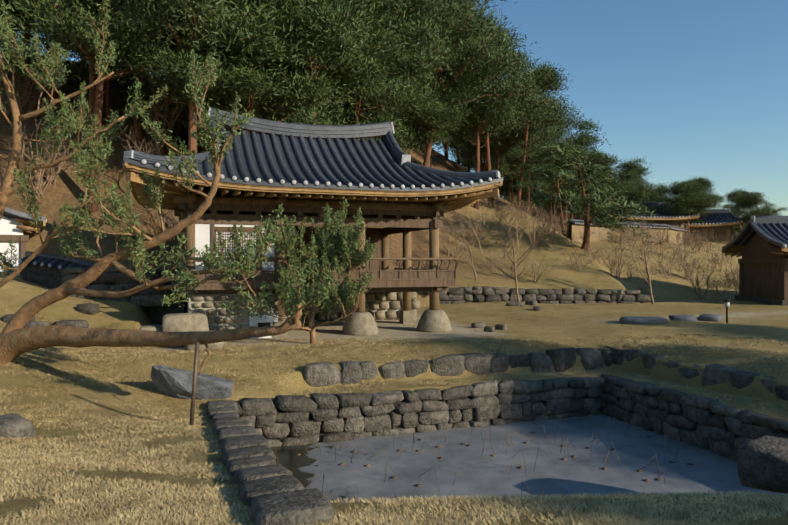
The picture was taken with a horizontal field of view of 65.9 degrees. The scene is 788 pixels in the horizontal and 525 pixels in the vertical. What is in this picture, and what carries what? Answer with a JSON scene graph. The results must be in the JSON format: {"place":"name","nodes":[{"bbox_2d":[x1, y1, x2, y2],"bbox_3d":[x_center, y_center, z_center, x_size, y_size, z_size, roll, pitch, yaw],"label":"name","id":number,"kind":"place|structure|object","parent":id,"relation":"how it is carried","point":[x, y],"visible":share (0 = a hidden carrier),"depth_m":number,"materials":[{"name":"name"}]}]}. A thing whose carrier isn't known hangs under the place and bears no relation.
{"place":"outdoors","nodes":[
{"label":"outdoors","id":0,"kind":"place"},
{"bbox_2d":[0,55,787,524],"bbox_3d":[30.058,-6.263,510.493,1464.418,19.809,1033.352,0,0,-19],"label":"ground","id":1,"kind":"structure","parent":0,"point":[596,321],"depth_m":17.70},
{"bbox_2d":[2,1,33,107],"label":"pine tree","id":2,"kind":"object","parent":1,"relation":"on","point":[28,90],"visible":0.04,"depth_m":30.99,"materials":[{"name":"brown plant"}]},
{"bbox_2d":[0,61,37,118],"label":"bare shrub","id":3,"kind":"object","parent":1,"relation":"on","point":[22,97],"visible":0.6,"depth_m":29.52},
{"bbox_2d":[0,207,46,275],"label":"house","id":4,"kind":"structure","parent":1,"relation":"on","point":[16,228],"depth_m":20.77,"materials":[{"name":"paint"}]},
{"bbox_2d":[0,1,48,54],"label":"pine tree","id":5,"kind":"object","parent":1,"relation":"on","point":[27,25],"visible":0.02,"depth_m":34.19,"materials":[{"name":"green plant"}]},
{"bbox_2d":[0,76,49,114],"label":"bare shrub","id":6,"kind":"object","parent":1,"relation":"on","point":[27,100],"visible":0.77,"depth_m":29.83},
{"bbox_2d":[0,117,62,195],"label":"bare shrub","id":7,"kind":"object","parent":1,"relation":"on","point":[41,192],"visible":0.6,"depth_m":24.79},
{"bbox_2d":[0,0,71,40],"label":"pine tree","id":8,"kind":"object","parent":1,"relation":"on","point":[17,11],"visible":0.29,"depth_m":28.47,"materials":[{"name":"green plant"}]},
{"bbox_2d":[3,124,78,186],"bbox_3d":[-14.639,-4.629,25.449,3.165,3.066,2.292,0,0,18],"label":"bare shrub","id":9,"kind":"object","parent":1,"relation":"on","point":[59,167],"visible":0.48,"depth_m":25.47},
{"bbox_2d":[47,26,57,104],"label":"pine tree","id":10,"kind":"object","parent":1,"relation":"on","point":[55,94],"depth_m":32.43,"materials":[{"name":"brown plant"}]},
{"bbox_2d":[57,98,105,146],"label":"bare tree","id":11,"kind":"object","parent":1,"relation":"on","point":[81,124],"visible":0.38,"depth_m":27.41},
{"bbox_2d":[54,2,109,128],"bbox_3d":[-13.930,-11.732,28.740,9.571,13.646,11.581,0,0,-17],"label":"pine tree","id":12,"kind":"object","parent":1,"relation":"on","point":[92,96],"depth_m":29.01,"materials":[{"name":"brown plant"}]},
{"bbox_2d":[4,0,165,129],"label":"pine tree","id":13,"kind":"object","parent":1,"relation":"on","point":[108,95],"visible":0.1,"depth_m":30.76,"materials":[{"name":"green plant"}]},
{"bbox_2d":[18,251,186,324],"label":"garden wall","id":14,"kind":"structure","parent":1,"relation":"on","point":[43,269],"depth_m":19.74,"materials":[{"name":"tile"}]},
{"bbox_2d":[55,10,188,155],"bbox_3d":[-11.900,-9.110,30.579,9.192,9.635,8.541,0,0,-17],"label":"pine tree","id":15,"kind":"object","parent":1,"relation":"on","point":[147,109],"visible":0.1,"depth_m":30.69,"materials":[{"name":"green plant"}]},
{"bbox_2d":[0,0,250,211],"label":"pine tree","id":16,"kind":"object","parent":1,"relation":"on","point":[67,16],"visible":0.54,"depth_m":24.12,"materials":[{"name":"green plant"}]},
{"bbox_2d":[132,73,143,147],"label":"pine tree","id":17,"kind":"object","parent":1,"relation":"on","point":[137,125],"depth_m":30.94,"materials":[{"name":"brown plant"}]},
{"bbox_2d":[117,122,171,195],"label":"bare tree","id":18,"kind":"object","parent":1,"relation":"on","point":[129,138],"visible":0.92,"depth_m":26.60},
{"bbox_2d":[134,85,185,155],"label":"bare tree","id":19,"kind":"object","parent":1,"relation":"on","point":[165,116],"visible":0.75,"depth_m":29.03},
{"bbox_2d":[150,209,183,253],"bbox_3d":[-9.294,-1.825,26.105,2.202,2.952,4.144,0,0,8],"label":"bare shrub","id":20,"kind":"object","parent":1,"relation":"on","point":[174,219],"visible":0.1,"depth_m":25.10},
{"bbox_2d":[0,0,334,375],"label":"leaning tree","id":21,"kind":"object","parent":1,"relation":"on","point":[17,339],"visible":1,"depth_m":11.37,"materials":[{"name":"green plant"}]},
{"bbox_2d":[173,88,184,136],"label":"pine tree","id":22,"kind":"object","parent":1,"relation":"on","point":[179,126],"depth_m":35.08,"materials":[{"name":"brown plant"}]},
{"bbox_2d":[62,0,359,154],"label":"pine tree","id":23,"kind":"object","parent":1,"relation":"on","point":[242,38],"visible":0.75,"depth_m":23.95,"materials":[{"name":"green plant"}]},
{"bbox_2d":[139,0,298,137],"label":"pine tree","id":24,"kind":"object","parent":1,"relation":"on","point":[233,72],"visible":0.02,"depth_m":27.98,"materials":[{"name":"green plant"}]},
{"bbox_2d":[136,0,320,146],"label":"pine tree","id":25,"kind":"object","parent":1,"relation":"on","point":[214,27],"visible":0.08,"depth_m":25.70,"materials":[{"name":"green plant"}]},
{"bbox_2d":[115,2,365,132],"bbox_3d":[-6.193,-6.105,26.692,9.907,11.176,10.662,0,0,17],"label":"pine tree","id":26,"kind":"object","parent":1,"relation":"on","point":[246,88],"visible":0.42,"depth_m":25.63,"materials":[{"name":"green plant"}]},
{"bbox_2d":[171,47,365,132],"bbox_3d":[-7.070,-8.088,32.005,10.236,10.729,9.511,0,0,-19],"label":"pine tree","id":27,"kind":"object","parent":1,"relation":"on","point":[327,75],"depth_m":31.14,"materials":[{"name":"green plant"}]},
{"bbox_2d":[221,0,398,226],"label":"pine tree","id":28,"kind":"object","parent":1,"relation":"on","point":[346,42],"visible":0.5,"depth_m":27.37,"materials":[{"name":"green plant"}]},
{"bbox_2d":[123,107,502,350],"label":"pavilion","id":29,"kind":"structure","parent":1,"relation":"on","point":[300,172],"depth_m":17.80,"materials":[{"name":"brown wood"}]},
{"bbox_2d":[248,199,378,343],"bbox_3d":[-2.070,0.345,15.602,3.165,4.027,2.063,0,0,-19],"label":"bush","id":30,"kind":"object","parent":1,"relation":"on","point":[328,236],"visible":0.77,"depth_m":15.47,"materials":[{"name":"green plant"}]},
{"bbox_2d":[263,0,441,123],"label":"pine tree","id":31,"kind":"object","parent":1,"relation":"on","point":[390,22],"visible":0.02,"depth_m":33.55,"materials":[{"name":"green plant"}]},
{"bbox_2d":[268,21,452,227],"bbox_3d":[-2.878,-7.260,34.039,10.927,11.480,10.857,0,0,36],"label":"pine tree","id":32,"kind":"object","parent":1,"relation":"on","point":[364,116],"visible":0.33,"depth_m":33.54,"materials":[{"name":"green plant"}]},
{"bbox_2d":[332,88,407,118],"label":"pine tree","id":33,"kind":"object","parent":1,"relation":"on","point":[377,105],"visible":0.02,"depth_m":39.52,"materials":[{"name":"green plant"}]},
{"bbox_2d":[0,267,787,524],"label":"stones","id":34,"kind":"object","parent":1,"relation":"on","point":[249,432],"depth_m":12.44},
{"bbox_2d":[0,303,787,524],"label":"lawn grass tufts","id":35,"kind":"object","parent":1,"relation":"on","point":[559,502],"visible":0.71,"depth_m":5.27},
{"bbox_2d":[319,0,473,121],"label":"pine tree","id":36,"kind":"object","parent":1,"relation":"on","point":[414,6],"visible":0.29,"depth_m":34.68,"materials":[{"name":"green plant"}]},
{"bbox_2d":[376,74,452,153],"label":"pine tree","id":37,"kind":"object","parent":1,"relation":"on","point":[417,136],"visible":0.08,"depth_m":42.49,"materials":[{"name":"green plant"}]},
{"bbox_2d":[132,229,730,425],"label":"props","id":38,"kind":"object","parent":1,"relation":"on","point":[196,356],"visible":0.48,"depth_m":9.35,"materials":[{"name":"brown wood"}]},
{"bbox_2d":[375,0,490,114],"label":"pine tree","id":39,"kind":"object","parent":1,"relation":"on","point":[447,45],"visible":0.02,"depth_m":42.66,"materials":[{"name":"green plant"}]},
{"bbox_2d":[389,80,482,154],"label":"pine tree","id":40,"kind":"object","parent":1,"relation":"on","point":[442,120],"visible":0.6,"depth_m":41.77,"materials":[{"name":"green plant"}]},
{"bbox_2d":[380,0,509,166],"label":"pine tree","id":41,"kind":"object","parent":1,"relation":"on","point":[449,87],"visible":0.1,"depth_m":42.29,"materials":[{"name":"green plant"}]},
{"bbox_2d":[439,216,454,255],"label":"bare tree","id":42,"kind":"object","parent":1,"relation":"on","point":[448,231],"visible":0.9,"depth_m":35.11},
{"bbox_2d":[439,244,456,268],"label":"bare shrub","id":43,"kind":"object","parent":1,"relation":"on","point":[445,261],"visible":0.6,"depth_m":31.84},
{"bbox_2d":[439,227,466,257],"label":"bare shrub","id":44,"kind":"object","parent":1,"relation":"on","point":[454,242],"visible":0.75,"depth_m":34.99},
{"bbox_2d":[412,0,515,166],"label":"pine tree","id":45,"kind":"object","parent":1,"relation":"on","point":[485,1],"visible":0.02,"depth_m":46.79,"materials":[{"name":"green plant"}]},
{"bbox_2d":[453,241,476,263],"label":"bare shrub","id":46,"kind":"object","parent":1,"relation":"on","point":[464,255],"visible":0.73,"depth_m":34.06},
{"bbox_2d":[448,141,483,169],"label":"pine tree","id":47,"kind":"object","parent":1,"relation":"on","point":[465,164],"depth_m":86.66,"materials":[{"name":"green plant"}]},
{"bbox_2d":[451,220,480,280],"bbox_3d":[3.800,-0.667,32.139,1.236,3.579,1.822,0,0,-32],"label":"bare shrub","id":48,"kind":"object","parent":1,"relation":"on","point":[464,240],"visible":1,"depth_m":31.91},
{"bbox_2d":[393,0,548,166],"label":"pine tree","id":49,"kind":"object","parent":1,"relation":"on","point":[475,52],"visible":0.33,"depth_m":40.76,"materials":[{"name":"green plant"}]},
{"bbox_2d":[456,220,485,244],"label":"bare shrub","id":50,"kind":"object","parent":1,"relation":"on","point":[471,236],"visible":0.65,"depth_m":38.13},
{"bbox_2d":[456,203,489,253],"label":"bare tree","id":51,"kind":"object","parent":1,"relation":"on","point":[469,224],"visible":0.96,"depth_m":36.23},
{"bbox_2d":[460,145,495,171],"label":"pine tree","id":52,"kind":"object","parent":1,"relation":"on","point":[472,157],"visible":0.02,"depth_m":90.70,"materials":[{"name":"green plant"}]},
{"bbox_2d":[464,211,497,240],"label":"bare shrub","id":53,"kind":"object","parent":1,"relation":"on","point":[480,228],"visible":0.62,"depth_m":38.83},
{"bbox_2d":[451,123,518,171],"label":"pine tree","id":54,"kind":"object","parent":1,"relation":"on","point":[484,162],"visible":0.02,"depth_m":68.84,"materials":[{"name":"brown plant"}]},
{"bbox_2d":[450,82,524,171],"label":"pine tree","id":55,"kind":"object","parent":1,"relation":"on","point":[480,143],"visible":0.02,"depth_m":63.94,"materials":[{"name":"green plant"}]},
{"bbox_2d":[448,127,534,188],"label":"pine tree","id":56,"kind":"object","parent":1,"relation":"on","point":[518,153],"visible":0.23,"depth_m":62.43,"materials":[{"name":"green plant"}]},
{"bbox_2d":[436,3,552,209],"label":"pine tree","id":57,"kind":"object","parent":1,"relation":"on","point":[507,108],"visible":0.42,"depth_m":45.97,"materials":[{"name":"green plant"}]},
{"bbox_2d":[416,19,576,207],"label":"pine tree","id":58,"kind":"object","parent":1,"relation":"on","point":[542,109],"visible":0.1,"depth_m":49.83,"materials":[{"name":"green plant"}]},
{"bbox_2d":[482,146,514,201],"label":"pine tree","id":59,"kind":"object","parent":1,"relation":"on","point":[503,188],"depth_m":85.63,"materials":[{"name":"green plant"}]},
{"bbox_2d":[471,127,531,204],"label":"pine tree","id":60,"kind":"object","parent":1,"relation":"on","point":[512,190],"visible":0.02,"depth_m":75.04,"materials":[{"name":"brown plant"}]},
{"bbox_2d":[485,245,528,279],"bbox_3d":[5.982,-0.012,31.688,2.740,1.952,1.456,0,0,-12],"label":"bare shrub","id":61,"kind":"object","parent":1,"relation":"on","point":[507,264],"visible":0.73,"depth_m":31.91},
{"bbox_2d":[498,171,523,196],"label":"pine tree","id":62,"kind":"object","parent":1,"relation":"on","point":[514,179],"visible":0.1,"depth_m":90.47,"materials":[{"name":"green plant"}]},
{"bbox_2d":[494,241,532,269],"bbox_3d":[6.558,-0.579,33.326,2.409,2.188,1.605,0,0,-22],"label":"bare shrub","id":63,"kind":"object","parent":1,"relation":"on","point":[510,256],"visible":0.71,"depth_m":33.37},
{"bbox_2d":[493,195,534,224],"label":"bare shrub","id":64,"kind":"object","parent":1,"relation":"on","point":[510,212],"visible":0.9,"depth_m":43.27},
{"bbox_2d":[499,177,531,214],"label":"pine tree","id":65,"kind":"object","parent":1,"relation":"on","point":[516,192],"visible":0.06,"depth_m":90.40,"materials":[{"name":"green plant"}]},
{"bbox_2d":[485,133,561,214],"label":"pine tree","id":66,"kind":"object","parent":1,"relation":"on","point":[519,165],"depth_m":81.83,"materials":[{"name":"green plant"}]},
{"bbox_2d":[486,195,563,301],"bbox_3d":[6.281,-0.392,27.675,2.638,5.164,3.943,0,0,-31],"label":"bare tree","id":67,"kind":"object","parent":1,"relation":"on","point":[514,254],"visible":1,"depth_m":28.20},
{"bbox_2d":[270,411,784,502],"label":"pond ice","id":68,"kind":"structure","parent":1,"relation":"on","point":[600,454],"depth_m":10.65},
{"bbox_2d":[474,94,586,213],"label":"pine tree","id":69,"kind":"object","parent":1,"relation":"on","point":[502,167],"visible":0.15,"depth_m":66.18,"materials":[{"name":"green plant"}]},
{"bbox_2d":[494,59,583,208],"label":"pine tree","id":70,"kind":"object","parent":1,"relation":"on","point":[552,80],"visible":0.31,"depth_m":57.55,"materials":[{"name":"green plant"}]},
{"bbox_2d":[523,253,554,282],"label":"bare shrub","id":71,"kind":"object","parent":1,"relation":"on","point":[532,273],"visible":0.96,"depth_m":31.38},
{"bbox_2d":[531,204,552,223],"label":"bare shrub","id":72,"kind":"object","parent":1,"relation":"on","point":[541,212],"visible":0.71,"depth_m":48.16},
{"bbox_2d":[521,171,565,219],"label":"pine tree","id":73,"kind":"object","parent":1,"relation":"on","point":[540,181],"visible":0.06,"depth_m":74.65,"materials":[{"name":"green plant"}]},
{"bbox_2d":[503,139,588,235],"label":"pine tree","id":74,"kind":"object","parent":1,"relation":"on","point":[545,184],"visible":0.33,"depth_m":46.70,"materials":[{"name":"green plant"}]},
{"bbox_2d":[540,201,565,236],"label":"bare tree","id":75,"kind":"object","parent":1,"relation":"on","point":[554,214],"visible":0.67,"depth_m":40.48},
{"bbox_2d":[547,189,577,215],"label":"shrub","id":76,"kind":"object","parent":1,"relation":"on","point":[563,206],"visible":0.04,"depth_m":81.16,"materials":[{"name":"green plant"}]},
{"bbox_2d":[562,238,594,271],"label":"bare shrub","id":77,"kind":"object","parent":1,"relation":"on","point":[576,260],"visible":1,"depth_m":33.39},
{"bbox_2d":[537,112,624,219],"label":"pine tree","id":78,"kind":"object","parent":1,"relation":"on","point":[584,140],"visible":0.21,"depth_m":68.52,"materials":[{"name":"green plant"}]},
{"bbox_2d":[513,144,660,251],"bbox_3d":[11.924,-3.549,37.445,8.690,7.150,7.986,0,0,-1],"label":"old pine tree","id":79,"kind":"object","parent":1,"relation":"on","point":[609,209],"visible":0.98,"depth_m":36.83,"materials":[{"name":"green plant"}]},
{"bbox_2d":[547,148,642,209],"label":"pine tree","id":80,"kind":"object","parent":1,"relation":"on","point":[598,156],"visible":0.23,"depth_m":49.88,"materials":[{"name":"green plant"}]},
{"bbox_2d":[585,240,604,259],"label":"bare shrub","id":81,"kind":"object","parent":1,"relation":"on","point":[594,251],"visible":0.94,"depth_m":35.97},
{"bbox_2d":[588,244,616,266],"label":"bare shrub","id":82,"kind":"object","parent":1,"relation":"on","point":[603,257],"visible":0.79,"depth_m":35.64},
{"bbox_2d":[600,243,629,279],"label":"bare shrub","id":83,"kind":"object","parent":1,"relation":"on","point":[621,265],"visible":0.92,"depth_m":32.78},
{"bbox_2d":[570,157,660,218],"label":"pine tree","id":84,"kind":"object","parent":1,"relation":"on","point":[633,171],"visible":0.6,"depth_m":53.16,"materials":[{"name":"green plant"}]},
{"bbox_2d":[603,246,632,273],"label":"bare shrub","id":85,"kind":"object","parent":1,"relation":"on","point":[620,264],"visible":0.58,"depth_m":35.15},
{"bbox_2d":[607,221,640,250],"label":"bare shrub","id":86,"kind":"object","parent":1,"relation":"on","point":[622,239],"visible":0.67,"depth_m":42.60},
{"bbox_2d":[564,219,686,243],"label":"garden wall","id":87,"kind":"structure","parent":1,"relation":"on","point":[573,231],"depth_m":47.03,"materials":[{"name":"paint"}]},
{"bbox_2d":[575,201,699,244],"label":"house","id":88,"kind":"structure","parent":1,"relation":"on","point":[673,219],"depth_m":53.48,"materials":[{"name":"tile"}]},
{"bbox_2d":[612,175,663,201],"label":"pine tree","id":89,"kind":"object","parent":1,"relation":"on","point":[648,193],"visible":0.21,"depth_m":60.97,"materials":[{"name":"green plant"}]},
{"bbox_2d":[629,269,654,290],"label":"bare shrub","id":90,"kind":"object","parent":1,"relation":"on","point":[645,282],"visible":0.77,"depth_m":32.68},
{"bbox_2d":[607,214,678,303],"bbox_3d":[12.184,-0.143,29.373,3.545,4.789,2.566,0,0,-29],"label":"bare tree","id":91,"kind":"object","parent":1,"relation":"on","point":[645,260],"visible":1,"depth_m":29.33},
{"bbox_2d":[643,226,675,253],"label":"bare shrub","id":92,"kind":"object","parent":1,"relation":"on","point":[657,243],"visible":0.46,"depth_m":43.70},
{"bbox_2d":[649,183,673,199],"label":"pine tree","id":93,"kind":"object","parent":1,"relation":"on","point":[661,193],"visible":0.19,"depth_m":125.47,"materials":[{"name":"green plant"}]},
{"bbox_2d":[652,224,671,242],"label":"bare shrub","id":94,"kind":"object","parent":1,"relation":"on","point":[665,228],"visible":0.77,"depth_m":48.30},
{"bbox_2d":[651,247,685,278],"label":"bare shrub","id":95,"kind":"object","parent":1,"relation":"on","point":[663,268],"visible":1,"depth_m":36.20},
{"bbox_2d":[665,241,694,271],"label":"bare shrub","id":96,"kind":"object","parent":1,"relation":"on","point":[679,257],"visible":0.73,"depth_m":38.86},
{"bbox_2d":[670,231,700,260],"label":"bare shrub","id":97,"kind":"object","parent":1,"relation":"on","point":[684,248],"visible":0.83,"depth_m":42.53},
{"bbox_2d":[671,221,700,245],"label":"bare shrub","id":98,"kind":"object","parent":1,"relation":"on","point":[678,237],"visible":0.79,"depth_m":48.94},
{"bbox_2d":[647,177,725,244],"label":"pine tree","id":99,"kind":"object","parent":1,"relation":"on","point":[684,193],"visible":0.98,"depth_m":52.73,"materials":[{"name":"green plant"}]},
{"bbox_2d":[676,256,708,280],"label":"bare shrub","id":100,"kind":"object","parent":1,"relation":"on","point":[701,261],"visible":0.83,"depth_m":36.72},
{"bbox_2d":[680,228,706,253],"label":"bare shrub","id":101,"kind":"object","parent":1,"relation":"on","point":[694,242],"visible":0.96,"depth_m":45.93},
{"bbox_2d":[661,176,727,223],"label":"pine tree","id":102,"kind":"object","parent":1,"relation":"on","point":[706,183],"visible":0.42,"depth_m":58.80,"materials":[{"name":"green plant"}]},
{"bbox_2d":[682,229,707,252],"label":"bare shrub","id":103,"kind":"object","parent":1,"relation":"on","point":[701,241],"visible":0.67,"depth_m":46.25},
{"bbox_2d":[680,260,729,299],"bbox_3d":[16.708,0.901,32.094,1.778,2.384,3.347,0,0,-21],"label":"bare shrub","id":104,"kind":"object","parent":1,"relation":"on","point":[697,284],"visible":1,"depth_m":32.03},
{"bbox_2d":[699,226,717,252],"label":"bare shrub","id":105,"kind":"object","parent":1,"relation":"on","point":[712,246],"visible":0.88,"depth_m":47.66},
{"bbox_2d":[698,248,721,280],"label":"bare tree","id":106,"kind":"object","parent":1,"relation":"on","point":[715,256],"visible":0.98,"depth_m":36.32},
{"bbox_2d":[689,209,742,244],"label":"house","id":107,"kind":"structure","parent":1,"relation":"on","point":[720,223],"depth_m":58.95,"materials":[{"name":"paint"}]},
{"bbox_2d":[706,247,727,271],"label":"bare shrub","id":108,"kind":"object","parent":1,"relation":"on","point":[718,263],"visible":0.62,"depth_m":40.72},
{"bbox_2d":[704,263,738,295],"bbox_3d":[18.622,0.997,34.121,2.675,1.906,1.422,0,0,41],"label":"bare shrub","id":109,"kind":"object","parent":1,"relation":"on","point":[721,284],"visible":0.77,"depth_m":33.98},
{"bbox_2d":[714,261,738,287],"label":"bare shrub","id":110,"kind":"object","parent":1,"relation":"on","point":[728,275],"visible":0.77,"depth_m":36.11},
{"bbox_2d":[724,268,738,294],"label":"bare shrub","id":111,"kind":"object","parent":1,"relation":"on","point":[733,279],"visible":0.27,"depth_m":34.10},
{"bbox_2d":[721,205,744,238],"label":"pine tree","id":112,"kind":"object","parent":1,"relation":"on","point":[736,229],"visible":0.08,"depth_m":149.92,"materials":[{"name":"green plant"}]},
{"bbox_2d":[722,188,762,230],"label":"pine tree","id":113,"kind":"object","parent":1,"relation":"on","point":[732,197],"visible":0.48,"depth_m":66.85,"materials":[{"name":"green plant"}]},
{"bbox_2d":[722,216,787,305],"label":"house","id":114,"kind":"structure","parent":1,"relation":"on","point":[759,244],"depth_m":29.75,"materials":[{"name":"wood"}]},
{"bbox_2d":[725,191,787,225],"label":"pine tree","id":115,"kind":"object","parent":1,"relation":"on","point":[749,199],"visible":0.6,"depth_m":57.55,"materials":[{"name":"green plant"}]},
{"bbox_2d":[1,0,787,217],"label":"sky","id":116,"kind":"structure","parent":0,"point":[691,88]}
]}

